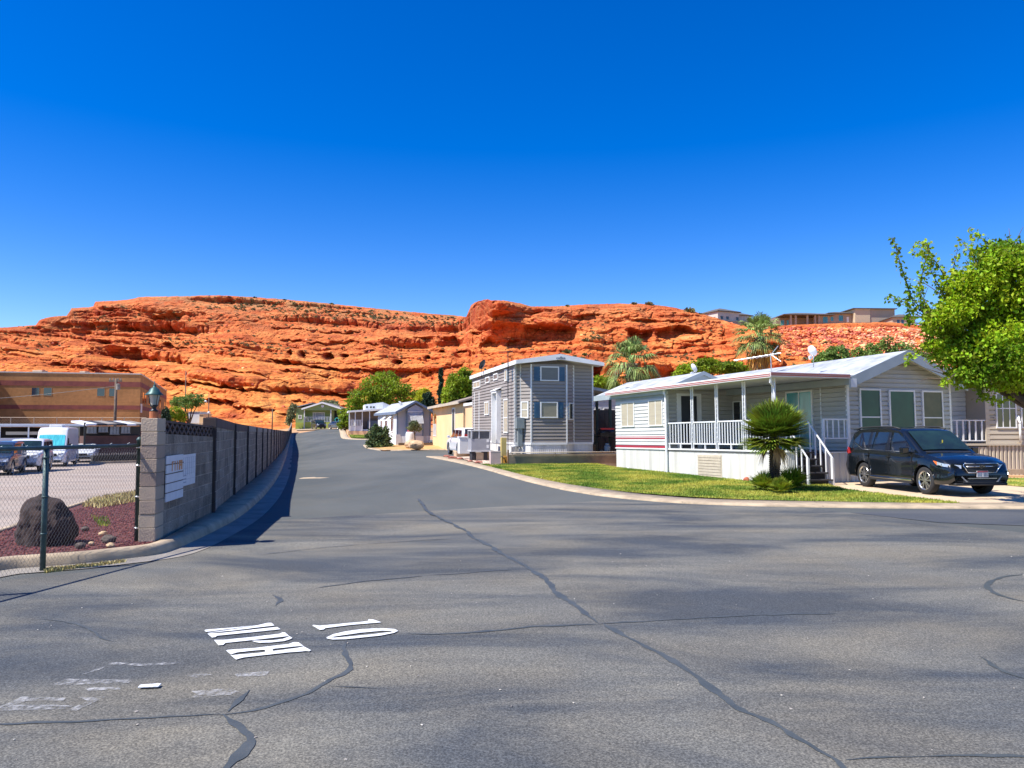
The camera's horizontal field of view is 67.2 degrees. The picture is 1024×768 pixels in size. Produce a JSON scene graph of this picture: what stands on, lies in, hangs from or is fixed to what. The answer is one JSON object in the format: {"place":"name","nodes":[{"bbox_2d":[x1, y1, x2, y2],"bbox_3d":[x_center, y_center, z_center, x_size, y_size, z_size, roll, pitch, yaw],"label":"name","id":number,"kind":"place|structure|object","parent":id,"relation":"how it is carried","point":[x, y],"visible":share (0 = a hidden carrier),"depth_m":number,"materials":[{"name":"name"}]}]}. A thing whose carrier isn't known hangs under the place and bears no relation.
{"place":"outdoors","nodes":[
{"label":"outdoors","id":0,"kind":"place"},
{"bbox_2d":[0,459,135,527],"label":"parking lot","id":1,"kind":"structure","parent":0,"point":[74,478],"depth_m":31.07,"materials":[{"name":"grey asphalt"}]},
{"bbox_2d":[0,441,26,474],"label":"parked car","id":2,"kind":"object","parent":1,"relation":"on","point":[10,455],"visible":0.84,"depth_m":40.48,"materials":[{"name":"grey paint"}]},
{"bbox_2d":[3,438,53,471],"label":"parked car","id":3,"kind":"object","parent":1,"relation":"on","point":[36,442],"visible":0.32,"depth_m":44.77,"materials":[{"name":"white paint"}]},
{"bbox_2d":[0,424,83,440],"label":"carport","id":4,"kind":"object","parent":1,"relation":"on","point":[8,434],"visible":0.24,"depth_m":74.89,"materials":[{"name":"white metal"}]},
{"bbox_2d":[34,425,78,466],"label":"parked van","id":5,"kind":"object","parent":1,"relation":"on","point":[60,434],"visible":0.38,"depth_m":53.55,"materials":[{"name":"white paint"}]},
{"bbox_2d":[71,444,99,461],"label":"parked car","id":6,"kind":"object","parent":1,"relation":"on","point":[93,450],"visible":0.29,"depth_m":60.56,"materials":[{"name":"paint"}]},
{"bbox_2d":[69,420,140,454],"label":"storage shelter","id":7,"kind":"object","parent":1,"relation":"on","point":[101,432],"visible":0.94,"depth_m":63.74,"materials":[{"name":"white metal"}]},
{"bbox_2d":[89,452,135,463],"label":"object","id":8,"kind":"object","parent":1,"relation":"on","point":[107,457],"visible":0.73,"depth_m":59.40,"materials":[{"name":"black metal"}]},
{"bbox_2d":[0,502,159,556],"bbox_3d":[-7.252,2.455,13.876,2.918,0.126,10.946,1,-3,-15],"label":"cinder gravel","id":9,"kind":"structure","parent":0,"point":[114,518],"depth_m":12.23,"materials":[{"name":"red gravel"}]},
{"bbox_2d":[14,494,78,546],"bbox_3d":[-6.558,2.066,10.823,0.801,1.083,0.673,0,-3,0],"label":"boulder","id":10,"kind":"object","parent":9,"relation":"on","point":[67,535],"visible":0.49,"depth_m":10.63,"materials":[{"name":"grey stone"}]},
{"bbox_2d":[81,490,134,507],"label":"weed grass","id":11,"kind":"structure","parent":9,"relation":"on","point":[113,500],"depth_m":17.33,"materials":[{"name":"beige plant"}]},
{"bbox_2d":[296,428,336,429],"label":"paved apron","id":12,"kind":"object","parent":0,"point":[314,429],"visible":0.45,"depth_m":142.26,"materials":[{"name":"concrete"}]},
{"bbox_2d":[311,420,326,428],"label":"parked car","id":13,"kind":"object","parent":12,"relation":"on","point":[316,424],"visible":1,"depth_m":142.20,"materials":[{"name":"black paint"}]},
{"bbox_2d":[374,442,442,449],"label":"gravel bed","id":14,"kind":"object","parent":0,"point":[398,447],"visible":0.13,"depth_m":62.13,"materials":[{"name":"gravel"}]},
{"bbox_2d":[364,423,393,447],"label":"oleander shrub","id":15,"kind":"object","parent":14,"relation":"on","point":[376,435],"visible":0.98,"depth_m":64.12,"materials":[{"name":"green plant"}]},
{"bbox_2d":[374,401,432,444],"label":"mobile home","id":16,"kind":"object","parent":14,"relation":"on","point":[396,418],"visible":0.75,"depth_m":70.24,"materials":[{"name":"white"}]},
{"bbox_2d":[406,420,422,439],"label":"tree","id":17,"kind":"object","parent":14,"relation":"on","point":[413,425],"visible":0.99,"depth_m":65.35,"materials":[{"name":"green plant"}]},
{"bbox_2d":[409,440,423,449],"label":"landscape boulder","id":18,"kind":"object","parent":14,"relation":"on","point":[417,444],"visible":1,"depth_m":58.29,"materials":[{"name":"stone"}]},
{"bbox_2d":[436,367,443,404],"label":"cypress","id":19,"kind":"object","parent":14,"relation":"on","point":[439,391],"visible":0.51,"depth_m":76.01,"materials":[{"name":"green plant"}]},
{"bbox_2d":[440,366,472,403],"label":"mesquite tree","id":20,"kind":"object","parent":14,"relation":"on","point":[457,387],"visible":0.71,"depth_m":61.34,"materials":[{"name":"green plant"}]},
{"bbox_2d":[0,295,956,429],"bbox_3d":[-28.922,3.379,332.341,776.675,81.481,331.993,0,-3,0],"label":"hills","id":21,"kind":"structure","parent":0,"point":[490,321],"depth_m":260.68,"materials":[{"name":"red stone"}]},
{"bbox_2d":[3,319,732,423],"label":"loose rock","id":22,"kind":"object","parent":21,"relation":"on","point":[316,354],"visible":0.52,"depth_m":257.54,"materials":[{"name":"stone"}]},
{"bbox_2d":[1,297,910,374],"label":"desert scrub","id":23,"kind":"object","parent":21,"relation":"on","point":[374,317],"visible":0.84,"depth_m":295.23,"materials":[{"name":"green plant"}]},
{"bbox_2d":[703,308,752,325],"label":"hilltop house","id":24,"kind":"structure","parent":21,"relation":"on","point":[729,316],"depth_m":276.32,"materials":[{"name":"paint"}]},
{"bbox_2d":[770,308,896,325],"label":"hilltop house","id":25,"kind":"structure","parent":21,"relation":"on","point":[861,315],"depth_m":238.72,"materials":[{"name":"paint"}]},
{"bbox_2d":[779,326,916,355],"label":"rock rubble","id":26,"kind":"object","parent":21,"relation":"on","point":[819,331],"visible":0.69,"depth_m":219.88,"materials":[{"name":"stone"}]},
{"bbox_2d":[878,314,916,324],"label":"hilltop house","id":27,"kind":"structure","parent":21,"relation":"on","point":[898,318],"depth_m":227.30,"materials":[{"name":"paint"}]},
{"bbox_2d":[857,328,950,365],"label":"rock rubble","id":28,"kind":"object","parent":21,"relation":"on","point":[914,337],"visible":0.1,"depth_m":218.71,"materials":[{"name":"stone"}]},
{"bbox_2d":[0,501,1023,767],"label":"crossroad","id":29,"kind":"structure","parent":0,"point":[864,669],"depth_m":6.18,"materials":[{"name":"asphalt"}]},
{"bbox_2d":[0,714,208,724],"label":"crack seal","id":30,"kind":"object","parent":29,"relation":"on","point":[92,720],"visible":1,"depth_m":4.58,"materials":[{"name":"asphalt"}]},
{"bbox_2d":[223,713,255,767],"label":"crack seal","id":31,"kind":"object","parent":29,"relation":"on","point":[243,750],"visible":1,"depth_m":4.23,"materials":[{"name":"grey asphalt"}]},
{"bbox_2d":[221,641,352,714],"bbox_3d":[-1.376,2.053,5.442,0.393,0.001,1.690,-1,-3,14],"label":"crack seal","id":32,"kind":"object","parent":29,"relation":"on","point":[348,660],"visible":1,"depth_m":5.27,"materials":[{"name":"grey asphalt"}]},
{"bbox_2d":[205,619,397,659],"bbox_3d":[-1.762,2.108,6.529,1.389,0.002,1.114,2,-4,-33],"label":"road marking","id":33,"kind":"object","parent":29,"relation":"on","point":[268,650],"visible":1,"depth_m":6.41,"materials":[{"name":"paint"}]},
{"bbox_2d":[407,624,599,633],"bbox_3d":[-0.083,2.121,6.660,1.752,0.001,0.128,1,-3,-13],"label":"crack seal","id":34,"kind":"object","parent":29,"relation":"on","point":[508,628],"visible":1,"depth_m":6.68,"materials":[{"name":"asphalt"}]},
{"bbox_2d":[417,499,597,622],"bbox_3d":[-0.786,2.472,12.863,0.288,0.001,12.412,1,-3,-15],"label":"crack seal","id":35,"kind":"object","parent":29,"relation":"on","point":[550,584],"visible":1,"depth_m":9.24,"materials":[{"name":"grey asphalt"}]},
{"bbox_2d":[13,544,1014,759],"bbox_3d":[3.193,2.176,7.640,16.219,0.014,9.053,0,-3,0],"label":"road grit","id":36,"kind":"object","parent":29,"relation":"on","point":[457,619],"visible":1,"depth_m":6.36,"materials":[{"name":"gravel"}]},
{"bbox_2d":[597,613,832,623],"bbox_3d":[1.920,2.145,7.082,2.368,0.001,0.096,1,-3,-9],"label":"crack seal","id":37,"kind":"object","parent":29,"relation":"on","point":[722,616],"visible":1,"depth_m":7.11,"materials":[{"name":"asphalt"}]},
{"bbox_2d":[602,623,846,767],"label":"crack seal","id":38,"kind":"object","parent":29,"relation":"on","point":[710,687],"visible":1,"depth_m":5.01,"materials":[{"name":"grey asphalt"}]},
{"bbox_2d":[846,754,1023,759],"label":"crack seal","id":39,"kind":"object","parent":29,"relation":"on","point":[999,755],"visible":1,"depth_m":4.10,"materials":[{"name":"asphalt"}]},
{"bbox_2d":[983,574,1021,600],"bbox_3d":[5.451,2.227,8.522,0.402,0.001,1.757,-2,-4,31],"label":"crack seal","id":40,"kind":"object","parent":29,"relation":"on","point":[987,584],"visible":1,"depth_m":8.51,"materials":[{"name":"asphalt"}]},
{"bbox_2d":[0,429,1023,580],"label":"road","id":41,"kind":"structure","parent":0,"point":[361,480],"depth_m":22.84,"materials":[{"name":"grey asphalt"}]},
{"bbox_2d":[0,434,293,576],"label":"gutter","id":42,"kind":"object","parent":41,"relation":"on","point":[261,507],"visible":0.94,"depth_m":13.16,"materials":[{"name":"grey concrete"}]},
{"bbox_2d":[44,559,126,572],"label":"weed grass","id":43,"kind":"structure","parent":42,"relation":"on","point":[48,569],"depth_m":9.61,"materials":[{"name":"plant"}]},
{"bbox_2d":[427,396,472,450],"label":"mobile home","id":44,"kind":"object","parent":41,"relation":"on","point":[452,416],"visible":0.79,"depth_m":58.58,"materials":[{"name":"beige paint"}]},
{"bbox_2d":[447,427,473,453],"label":"parked car","id":45,"kind":"object","parent":41,"relation":"on","point":[452,442],"visible":0.33,"depth_m":48.37,"materials":[{"name":"white paint"}]},
{"bbox_2d":[853,510,1023,525],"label":"road patch","id":46,"kind":"object","parent":41,"relation":"on","point":[1005,517],"visible":1,"depth_m":15.27,"materials":[{"name":"grey asphalt"}]},
{"bbox_2d":[0,0,1023,329],"label":"sky","id":47,"kind":"structure","parent":0,"point":[443,157],"materials":[{"name":"blue"}]},
{"bbox_2d":[279,428,1023,501],"bbox_3d":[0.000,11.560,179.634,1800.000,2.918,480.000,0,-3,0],"label":"ground","id":48,"kind":"structure","parent":0,"point":[294,431],"depth_m":29.12,"materials":[{"name":"soil"}]},
{"bbox_2d":[0,417,138,427],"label":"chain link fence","id":49,"kind":"object","parent":48,"relation":"on","point":[60,417],"visible":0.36,"depth_m":82.11,"materials":[{"name":"metal"}]},
{"bbox_2d":[0,437,141,579],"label":"chain link fence","id":50,"kind":"object","parent":48,"relation":"on","point":[43,538],"visible":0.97,"depth_m":9.66,"materials":[{"name":"silver metal"}]},
{"bbox_2d":[0,371,166,431],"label":"commercial building","id":51,"kind":"structure","parent":48,"relation":"on","point":[133,398],"depth_m":93.21,"materials":[{"name":"concrete"}]},
{"bbox_2d":[109,378,121,425],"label":"utility pole","id":52,"kind":"object","parent":48,"relation":"on","point":[117,386],"visible":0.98,"depth_m":81.94,"materials":[{"name":"brown wood"}]},
{"bbox_2d":[0,434,290,569],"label":"kerb","id":53,"kind":"structure","parent":48,"relation":"on","point":[245,499],"depth_m":11.88,"materials":[{"name":"concrete"}]},
{"bbox_2d":[169,405,187,422],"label":"desert tree","id":54,"kind":"object","parent":48,"relation":"on","point":[180,414],"visible":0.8,"depth_m":93.61,"materials":[{"name":"green plant"}]},
{"bbox_2d":[169,393,205,422],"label":"desert tree","id":55,"kind":"object","parent":48,"relation":"on","point":[187,402],"visible":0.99,"depth_m":95.69,"materials":[{"name":"green plant"}]},
{"bbox_2d":[138,417,291,541],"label":"block wall","id":56,"kind":"structure","parent":48,"relation":"on","point":[232,458],"depth_m":13.82,"materials":[{"name":"concrete"}]},
{"bbox_2d":[145,381,162,417],"bbox_3d":[-5.276,0.235,11.355,0.250,0.555,0.250,1,-3,-9],"label":"post lantern","id":57,"kind":"object","parent":56,"relation":"on","point":[153,393],"visible":0.94,"depth_m":11.31,"materials":[{"name":"metal"}]},
{"bbox_2d":[165,454,183,501],"bbox_3d":[-5.276,1.458,12.046,0.023,0.689,0.986,1,-3,-9],"label":"list board","id":58,"kind":"object","parent":56,"relation":"attached to","point":[174,477],"visible":1,"depth_m":11.96,"materials":[{"name":"white metal"}]},
{"bbox_2d":[183,453,195,485],"bbox_3d":[-5.414,1.427,12.733,0.015,0.515,1.438,1,-3,-9],"label":"site map board","id":59,"kind":"object","parent":56,"relation":"attached to","point":[189,461],"visible":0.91,"depth_m":13.03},
{"bbox_2d":[284,403,297,425],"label":"desert tree","id":60,"kind":"object","parent":48,"relation":"on","point":[291,412],"visible":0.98,"depth_m":145.58,"materials":[{"name":"green plant"}]},
{"bbox_2d":[295,402,343,428],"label":"house","id":61,"kind":"structure","parent":48,"relation":"on","point":[306,414],"depth_m":147.42,"materials":[{"name":"green wood"}]},
{"bbox_2d":[347,402,388,434],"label":"mobile home","id":62,"kind":"object","parent":48,"relation":"on","point":[363,421],"visible":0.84,"depth_m":107.60,"materials":[{"name":"beige paint"}]},
{"bbox_2d":[337,370,416,423],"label":"mesquite tree","id":63,"kind":"object","parent":48,"relation":"on","point":[389,390],"visible":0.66,"depth_m":120.58,"materials":[{"name":"green plant"}]},
{"bbox_2d":[412,387,430,401],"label":"yellow tree","id":64,"kind":"object","parent":48,"relation":"on","point":[419,394],"visible":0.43,"depth_m":91.72,"materials":[{"name":"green plant"}]},
{"bbox_2d":[419,391,437,414],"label":"conifer","id":65,"kind":"object","parent":48,"relation":"on","point":[428,400],"visible":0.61,"depth_m":81.68,"materials":[{"name":"green plant"}]},
{"bbox_2d":[489,451,500,463],"bbox_3d":[-0.784,3.480,35.533,0.490,0.760,0.330,1,-3,-14],"label":"utility pedestal","id":66,"kind":"object","parent":48,"relation":"on","point":[494,457],"visible":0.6,"depth_m":35.39,"materials":[{"name":"metal"}]},
{"bbox_2d":[491,450,616,465],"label":"retaining wall","id":67,"kind":"structure","parent":48,"relation":"on","point":[609,459],"depth_m":36.17,"materials":[{"name":"concrete"}]},
{"bbox_2d":[457,437,469,453],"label":"storage box","id":68,"kind":"object","parent":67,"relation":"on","point":[462,445],"visible":0.66,"depth_m":41.08,"materials":[{"name":"white paint"}]},
{"bbox_2d":[470,354,603,453],"bbox_3d":[0.838,1.259,42.490,4.610,4.780,11.947,1,-3,-14],"label":"park model","id":69,"kind":"object","parent":67,"relation":"on","point":[540,404],"visible":0.92,"depth_m":37.21},
{"bbox_2d":[503,399,508,432],"bbox_3d":[-0.288,1.603,38.602,0.092,1.704,0.987,1,-3,-14],"label":"glazed door","id":70,"kind":"structure","parent":69,"relation":"in","point":[505,401],"depth_m":38.60,"materials":[{"name":"white paint"}]},
{"bbox_2d":[521,401,528,417],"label":"window","id":71,"kind":"structure","parent":69,"relation":"in","point":[524,404],"depth_m":36.83,"materials":[{"name":"white paint"}]},
{"bbox_2d":[540,402,557,417],"bbox_3d":[1.772,1.240,36.882,0.874,0.777,0.092,1,-3,-14],"label":"window","id":72,"kind":"structure","parent":69,"relation":"in","point":[547,409],"depth_m":36.85,"materials":[{"name":"glass"}]},
{"bbox_2d":[540,366,558,380],"bbox_3d":[1.802,-0.492,36.987,0.936,0.704,0.092,1,-3,-14],"label":"window","id":73,"kind":"structure","parent":69,"relation":"in","point":[547,373],"depth_m":36.96,"materials":[{"name":"glass"}]},
{"bbox_2d":[593,387,611,452],"bbox_3d":[3.611,2.046,43.038,1.500,3.330,9.000,1,-3,-14],"label":"patio cover","id":74,"kind":"object","parent":67,"relation":"on","point":[597,391],"visible":0.3,"depth_m":39.15,"materials":[{"name":"metal"}]},
{"bbox_2d":[594,428,614,452],"bbox_3d":[4.718,2.834,38.670,1.220,1.258,0.540,1,-3,-14],"label":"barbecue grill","id":75,"kind":"object","parent":67,"relation":"on","point":[606,432],"visible":0.85,"depth_m":38.52,"materials":[{"name":"black metal"}]},
{"bbox_2d":[593,397,615,452],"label":"mobile home","id":76,"kind":"object","parent":48,"relation":"on","point":[603,404],"visible":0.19,"depth_m":49.09,"materials":[{"name":"white plastic"}]},
{"bbox_2d":[593,410,616,450],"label":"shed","id":77,"kind":"structure","parent":48,"relation":"on","point":[603,418],"depth_m":43.92,"materials":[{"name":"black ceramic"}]},
{"bbox_2d":[598,413,604,449],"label":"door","id":78,"kind":"structure","parent":77,"relation":"in","point":[601,424],"depth_m":43.83,"materials":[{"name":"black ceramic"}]},
{"bbox_2d":[605,413,612,448],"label":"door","id":79,"kind":"structure","parent":77,"relation":"in","point":[606,414],"depth_m":43.93,"materials":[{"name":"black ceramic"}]},
{"bbox_2d":[593,374,622,389],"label":"mesquite tree","id":80,"kind":"object","parent":48,"relation":"on","point":[599,381],"visible":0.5,"depth_m":57.75,"materials":[{"name":"green plant"}]},
{"bbox_2d":[600,336,660,389],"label":"fan palm","id":81,"kind":"object","parent":48,"relation":"on","point":[628,348],"visible":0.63,"depth_m":44.66,"materials":[{"name":"green plant"}]},
{"bbox_2d":[670,355,750,375],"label":"mesquite tree","id":82,"kind":"object","parent":48,"relation":"on","point":[710,365],"visible":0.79,"depth_m":51.80,"materials":[{"name":"green plant"}]},
{"bbox_2d":[426,456,1023,508],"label":"kerb","id":83,"kind":"structure","parent":48,"relation":"on","point":[685,500],"depth_m":17.72,"materials":[{"name":"concrete"}]},
{"label":"gravel bed","id":84,"kind":"structure","parent":83,"relation":"on","visible":0},
{"bbox_2d":[467,430,490,460],"bbox_3d":[-1.484,3.234,39.686,1.470,1.720,0.950,1,-3,-14],"label":"parked car","id":85,"kind":"object","parent":84,"relation":"on","point":[478,445],"visible":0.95,"depth_m":39.25,"materials":[{"name":"white paint"}]},
{"bbox_2d":[500,438,506,462],"bbox_3d":[-0.418,3.212,36.194,0.369,1.370,0.330,1,-3,-14],"label":"utility pedestal","id":86,"kind":"object","parent":84,"relation":"on","point":[503,445],"visible":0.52,"depth_m":36.17,"materials":[{"name":"yellow metal"}]},
{"bbox_2d":[730,311,789,370],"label":"fan palm","id":87,"kind":"object","parent":48,"relation":"on","point":[760,322],"visible":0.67,"depth_m":46.76,"materials":[{"name":"green plant"}]},
{"bbox_2d":[594,350,967,484],"bbox_3d":[9.139,1.570,30.792,8.022,4.520,14.950,1,-4,-20],"label":"mobile home","id":88,"kind":"object","parent":48,"relation":"on","point":[692,423],"visible":0.68,"depth_m":25.95,"materials":[{"name":"beige plastic"}]},
{"bbox_2d":[621,401,635,426],"bbox_3d":[4.821,1.265,31.945,0.092,1.030,1.117,1,-4,-20],"label":"window","id":89,"kind":"structure","parent":88,"relation":"in","point":[627,408],"depth_m":31.88,"materials":[{"name":"glass"}]},
{"bbox_2d":[648,399,663,425],"bbox_3d":[5.584,1.114,29.838,0.092,1.030,1.049,1,-4,-20],"label":"window","id":90,"kind":"structure","parent":88,"relation":"in","point":[655,407],"depth_m":29.80,"materials":[{"name":"glass"}]},
{"bbox_2d":[681,396,697,447],"bbox_3d":[6.759,1.453,29.383,0.680,1.980,0.050,1,-4,-20],"label":"screen door","id":91,"kind":"structure","parent":88,"relation":"in","point":[685,400],"depth_m":29.34,"materials":[{"name":"metal"}]},
{"bbox_2d":[732,401,742,422],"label":"window","id":92,"kind":"structure","parent":88,"relation":"in","point":[737,411],"depth_m":29.81,"materials":[{"name":"glass"}]},
{"bbox_2d":[785,390,814,448],"bbox_3d":[9.931,1.230,26.547,0.092,2.000,1.340,1,-4,-20],"label":"sliding door","id":93,"kind":"structure","parent":88,"relation":"in","point":[802,398],"depth_m":26.30,"materials":[{"name":"white paint"}]},
{"bbox_2d":[858,388,881,428],"bbox_3d":[11.546,0.942,24.821,0.885,1.580,0.092,1,-4,-20],"label":"window","id":94,"kind":"structure","parent":88,"relation":"in","point":[870,403],"depth_m":24.80,"materials":[{"name":"green glass"}]},
{"bbox_2d":[887,390,915,426],"bbox_3d":[12.799,0.977,25.273,1.110,1.560,0.092,1,-4,-20],"label":"window","id":95,"kind":"structure","parent":88,"relation":"in","point":[902,404],"depth_m":25.25,"materials":[{"name":"green glass"}]},
{"bbox_2d":[920,390,944,427],"bbox_3d":[14.045,1.003,25.723,0.920,1.560,0.092,1,-4,-20],"label":"window","id":96,"kind":"structure","parent":88,"relation":"in","point":[932,406],"depth_m":25.71,"materials":[{"name":"grey glass"}]},
{"bbox_2d":[810,344,853,362],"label":"mesquite tree","id":97,"kind":"object","parent":48,"relation":"on","point":[830,353],"visible":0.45,"depth_m":45.72,"materials":[{"name":"green plant"}]},
{"bbox_2d":[850,335,929,358],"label":"mesquite tree","id":98,"kind":"object","parent":48,"relation":"on","point":[879,347],"visible":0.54,"depth_m":48.06,"materials":[{"name":"green plant"}]},
{"bbox_2d":[884,227,1023,408],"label":"leafy tree","id":99,"kind":"object","parent":48,"relation":"on","point":[983,350],"visible":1,"depth_m":17.01,"materials":[{"name":"green plant"}]},
{"bbox_2d":[951,368,1023,474],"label":"mobile home","id":100,"kind":"object","parent":48,"relation":"on","point":[986,428],"visible":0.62,"depth_m":29.99,"materials":[{"name":"beige plastic"}]},
{"bbox_2d":[995,393,1016,427],"bbox_3d":[19.256,1.036,30.031,0.840,1.380,0.092,0,-3,-4],"label":"window","id":101,"kind":"structure","parent":100,"relation":"in","point":[1006,415],"depth_m":29.99,"materials":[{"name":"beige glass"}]},
{"bbox_2d":[482,462,958,502],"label":"lawn","id":102,"kind":"structure","parent":0,"point":[759,497],"depth_m":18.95,"materials":[{"name":"green plant"}]},
{"bbox_2d":[744,469,777,490],"bbox_3d":[6.830,2.701,20.815,1.226,0.847,1.208,0,-3,0],"label":"palm offshoot","id":103,"kind":"object","parent":102,"relation":"on","point":[762,480],"visible":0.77,"depth_m":20.68,"materials":[{"name":"plant"}]},
{"bbox_2d":[733,396,816,489],"bbox_3d":[7.142,1.688,20.854,2.336,2.788,2.330,0,-3,0],"label":"fan palm","id":104,"kind":"object","parent":102,"relation":"on","point":[774,420],"visible":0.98,"depth_m":20.50,"materials":[{"name":"green plant"}]},
{"bbox_2d":[767,476,794,493],"bbox_3d":[6.959,2.674,19.876,0.969,0.686,0.996,0,-3,0],"label":"palm offshoot","id":105,"kind":"object","parent":102,"relation":"on","point":[781,484],"visible":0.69,"depth_m":19.74,"materials":[{"name":"plant"}]},
{"bbox_2d":[780,464,815,488],"bbox_3d":[7.744,2.691,21.344,1.450,1.008,1.432,0,-3,0],"label":"palm offshoot","id":106,"kind":"object","parent":102,"relation":"on","point":[797,477],"visible":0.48,"depth_m":21.15,"materials":[{"name":"green plant"}]},
{"bbox_2d":[829,481,1023,502],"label":"driveway","id":107,"kind":"structure","parent":0,"point":[1003,494],"depth_m":20.67,"materials":[{"name":"concrete"}]},
{"bbox_2d":[846,426,1008,493],"bbox_3d":[11.264,2.039,21.265,2.230,1.756,4.608,0,-3,-9],"label":"parked car","id":108,"kind":"object","parent":107,"relation":"on","point":[928,459],"visible":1,"depth_m":20.41,"materials":[{"name":"blue paint"}]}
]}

